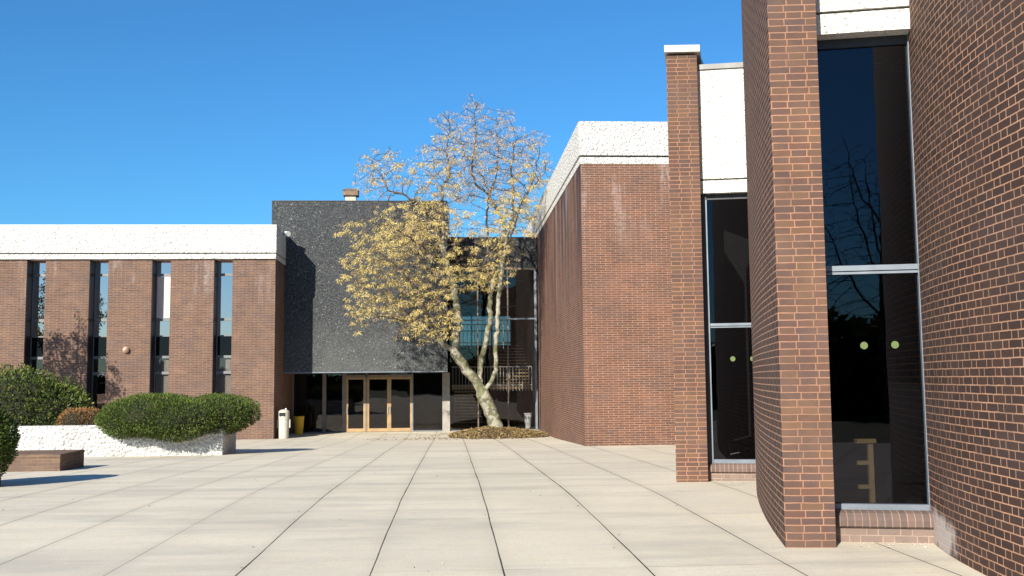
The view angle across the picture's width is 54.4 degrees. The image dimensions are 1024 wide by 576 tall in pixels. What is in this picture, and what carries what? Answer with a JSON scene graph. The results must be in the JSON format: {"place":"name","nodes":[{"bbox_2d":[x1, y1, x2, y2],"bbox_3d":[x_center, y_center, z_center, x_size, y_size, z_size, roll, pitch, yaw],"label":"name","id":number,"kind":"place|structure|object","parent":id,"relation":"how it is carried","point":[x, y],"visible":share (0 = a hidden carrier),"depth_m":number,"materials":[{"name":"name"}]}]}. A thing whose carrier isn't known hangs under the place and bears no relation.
{"place":"outdoors","nodes":[
{"label":"outdoors","id":0,"kind":"place"},
{"bbox_2d":[0,0,742,345],"label":"sky","id":1,"kind":"structure","parent":0,"point":[113,112],"materials":[{"name":"blue"}]},
{"bbox_2d":[0,430,985,575],"bbox_3d":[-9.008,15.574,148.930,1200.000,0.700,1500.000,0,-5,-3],"label":"plaza ground","id":2,"kind":"structure","parent":0,"point":[398,505],"depth_m":11.46,"materials":[{"name":"concrete"}]},
{"bbox_2d":[0,449,84,471],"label":"bench","id":3,"kind":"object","parent":2,"relation":"on","point":[40,460],"depth_m":19.80,"materials":[{"name":"brown wood"}]},
{"bbox_2d":[9,425,235,456],"bbox_3d":[-15.076,4.173,26.194,15.055,1.075,1.650,0,-5,-3],"label":"raised planter","id":4,"kind":"object","parent":2,"relation":"on","point":[92,440],"visible":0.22,"depth_m":25.67,"materials":[{"name":"concrete"}]},
{"bbox_2d":[0,362,94,425],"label":"broad shrub","id":5,"kind":"object","parent":4,"relation":"on","point":[29,398],"visible":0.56,"depth_m":28.55,"materials":[{"name":"green plant"}]},
{"bbox_2d":[56,406,98,424],"bbox_3d":[-11.542,3.630,26.861,1.456,0.895,1.073,0,-5,-3],"label":"rust shrub","id":6,"kind":"object","parent":4,"relation":"in","point":[77,416],"visible":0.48,"depth_m":26.60,"materials":[{"name":"orange plant"}]},
{"bbox_2d":[93,391,261,442],"bbox_3d":[-8.708,3.360,25.998,4.218,1.348,2.972,0,-5,-3],"label":"yew","id":7,"kind":"object","parent":4,"relation":"on","point":[161,417],"visible":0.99,"depth_m":25.27,"materials":[{"name":"green plant"}]},
{"bbox_2d":[0,225,291,439],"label":"classroom wing","id":8,"kind":"structure","parent":2,"relation":"on","point":[193,310],"depth_m":39.26,"materials":[{"name":"brown brick"}]},
{"bbox_2d":[24,260,45,374],"bbox_3d":[-18.663,2.250,39.141,0.725,6.820,0.630,0,-5,-3],"label":"window","id":9,"kind":"structure","parent":8,"relation":"in","point":[36,270],"depth_m":39.44,"materials":[{"name":"glass"}]},
{"bbox_2d":[86,259,108,407],"bbox_3d":[-16.257,2.240,39.287,0.725,6.820,0.630,0,-5,-3],"label":"window","id":10,"kind":"structure","parent":8,"relation":"in","point":[98,286],"depth_m":39.56,"materials":[{"name":"glass"}]},
{"bbox_2d":[122,347,128,352],"bbox_3d":[-15.099,2.417,38.919,0.252,0.252,0.190,0,-5,-3],"label":"wall lamp","id":11,"kind":"object","parent":8,"relation":"attached to","point":[125,349],"visible":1,"depth_m":38.86,"materials":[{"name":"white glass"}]},
{"bbox_2d":[149,259,170,394],"bbox_3d":[-13.852,2.232,39.445,0.725,6.820,0.652,0,-5,-3],"label":"window","id":12,"kind":"structure","parent":8,"relation":"in","point":[161,270],"depth_m":39.70,"materials":[{"name":"glass"}]},
{"bbox_2d":[212,259,232,395],"bbox_3d":[-11.447,2.222,39.591,0.725,6.820,0.652,0,-5,-3],"label":"window","id":13,"kind":"structure","parent":8,"relation":"in","point":[223,270],"depth_m":39.85,"materials":[{"name":"glass"}]},
{"bbox_2d":[283,231,290,236],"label":"flood lamp","id":14,"kind":"object","parent":8,"relation":"attached to","point":[287,233],"visible":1,"depth_m":41.02,"materials":[{"name":"metal"}]},
{"bbox_2d":[277,408,290,438],"bbox_3d":[-9.072,5.368,39.485,0.448,1.190,0.494,-5,-7,40],"label":"trash bin","id":15,"kind":"object","parent":2,"relation":"on","point":[283,422],"visible":1,"depth_m":39.33,"materials":[{"name":"beige plastic"}]},
{"bbox_2d":[293,416,304,434],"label":"yellow bin","id":16,"kind":"object","parent":2,"relation":"on","point":[298,424],"visible":1,"depth_m":42.21,"materials":[{"name":"plastic"}]},
{"bbox_2d":[271,200,538,432],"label":"entrance hall","id":17,"kind":"structure","parent":2,"relation":"on","point":[344,379],"depth_m":42.55,"materials":[{"name":"stone"}]},
{"bbox_2d":[343,188,358,199],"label":"roof vent","id":18,"kind":"object","parent":17,"relation":"on","point":[350,193],"visible":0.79,"depth_m":43.95,"materials":[{"name":"beige metal"}]},
{"bbox_2d":[346,377,365,431],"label":"door","id":19,"kind":"structure","parent":17,"relation":"in","point":[347,378],"depth_m":43.71,"materials":[{"name":"beige wood"}]},
{"bbox_2d":[367,377,388,431],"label":"door","id":20,"kind":"structure","parent":17,"relation":"in","point":[368,429],"depth_m":43.75,"materials":[{"name":"beige wood"}]},
{"bbox_2d":[389,377,411,431],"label":"door","id":21,"kind":"structure","parent":17,"relation":"in","point":[390,429],"depth_m":43.82,"materials":[{"name":"beige wood"}]},
{"bbox_2d":[451,316,511,344],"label":"rear window","id":22,"kind":"structure","parent":17,"relation":"in","point":[510,330],"depth_m":50.63,"materials":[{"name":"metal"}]},
{"bbox_2d":[367,433,549,440],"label":"leaf litter","id":23,"kind":"object","parent":2,"relation":"on","point":[429,438],"visible":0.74,"depth_m":37.73,"materials":[{"name":"brown plant"}]},
{"bbox_2d":[449,428,548,438],"bbox_3d":[-0.713,5.835,40.508,4.255,0.387,6.880,0,-5,-3],"label":"mulch mound","id":24,"kind":"object","parent":2,"relation":"on","point":[496,435],"visible":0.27,"depth_m":38.15,"materials":[{"name":"soil"}]},
{"bbox_2d":[334,93,553,427],"bbox_3d":[-2.660,-1.119,39.684,9.106,13.867,5.396,1,-5,-19],"label":"golden tree","id":25,"kind":"object","parent":24,"relation":"on","point":[488,405],"visible":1,"depth_m":39.51,"materials":[{"name":"yellow plant"}]},
{"bbox_2d":[448,425,549,438],"bbox_3d":[-0.588,5.744,40.426,4.071,0.508,6.121,0,-5,-3],"label":"mulch straw","id":26,"kind":"object","parent":24,"relation":"on","point":[531,432],"visible":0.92,"depth_m":38.58,"materials":[{"name":"beige plant"}]},
{"bbox_2d":[523,413,532,428],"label":"ash urn","id":27,"kind":"object","parent":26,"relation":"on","point":[527,417],"visible":1,"depth_m":44.83,"materials":[{"name":"white paint"}]},
{"bbox_2d":[526,121,739,445],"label":"brick hall","id":28,"kind":"structure","parent":2,"relation":"on","point":[605,332],"depth_m":29.62,"materials":[{"name":"brown brick"}]},
{"bbox_2d":[664,0,1023,575],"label":"curved brick building","id":29,"kind":"structure","parent":2,"relation":"on","point":[846,189],"depth_m":9.66,"materials":[{"name":"brick"}]},
{"bbox_2d":[700,193,755,462],"bbox_3d":[3.379,0.607,15.772,1.145,4.285,0.135,-1,-5,9],"label":"window","id":30,"kind":"structure","parent":29,"relation":"in","point":[734,196],"depth_m":15.76,"materials":[{"name":"glass"}]},
{"bbox_2d":[854,438,875,502],"bbox_3d":[3.650,1.969,10.111,0.340,0.869,0.080,0,-5,-3],"label":"wooden stand","id":31,"kind":"object","parent":29,"relation":"on","point":[869,462],"visible":0.72,"depth_m":10.10,"materials":[{"name":"brown wood"}]},
{"bbox_2d":[817,34,929,510],"bbox_3d":[3.318,-0.193,9.847,1.466,4.685,0.110,-1,-5,10],"label":"window","id":32,"kind":"structure","parent":29,"relation":"in","point":[895,40],"depth_m":9.76,"materials":[{"name":"glass"}]},
{"bbox_3d":[-8.768,3.211,15.875,1.100,0.400,1.100,0,-5,-3],"label":"brick tub","id":33,"kind":"object","parent":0,"visible":0},
{"bbox_2d":[0,408,20,478],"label":"clipped shrub","id":34,"kind":"object","parent":33,"relation":"in","point":[8,444],"visible":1,"depth_m":16.00,"materials":[{"name":"green plant"}]}
]}

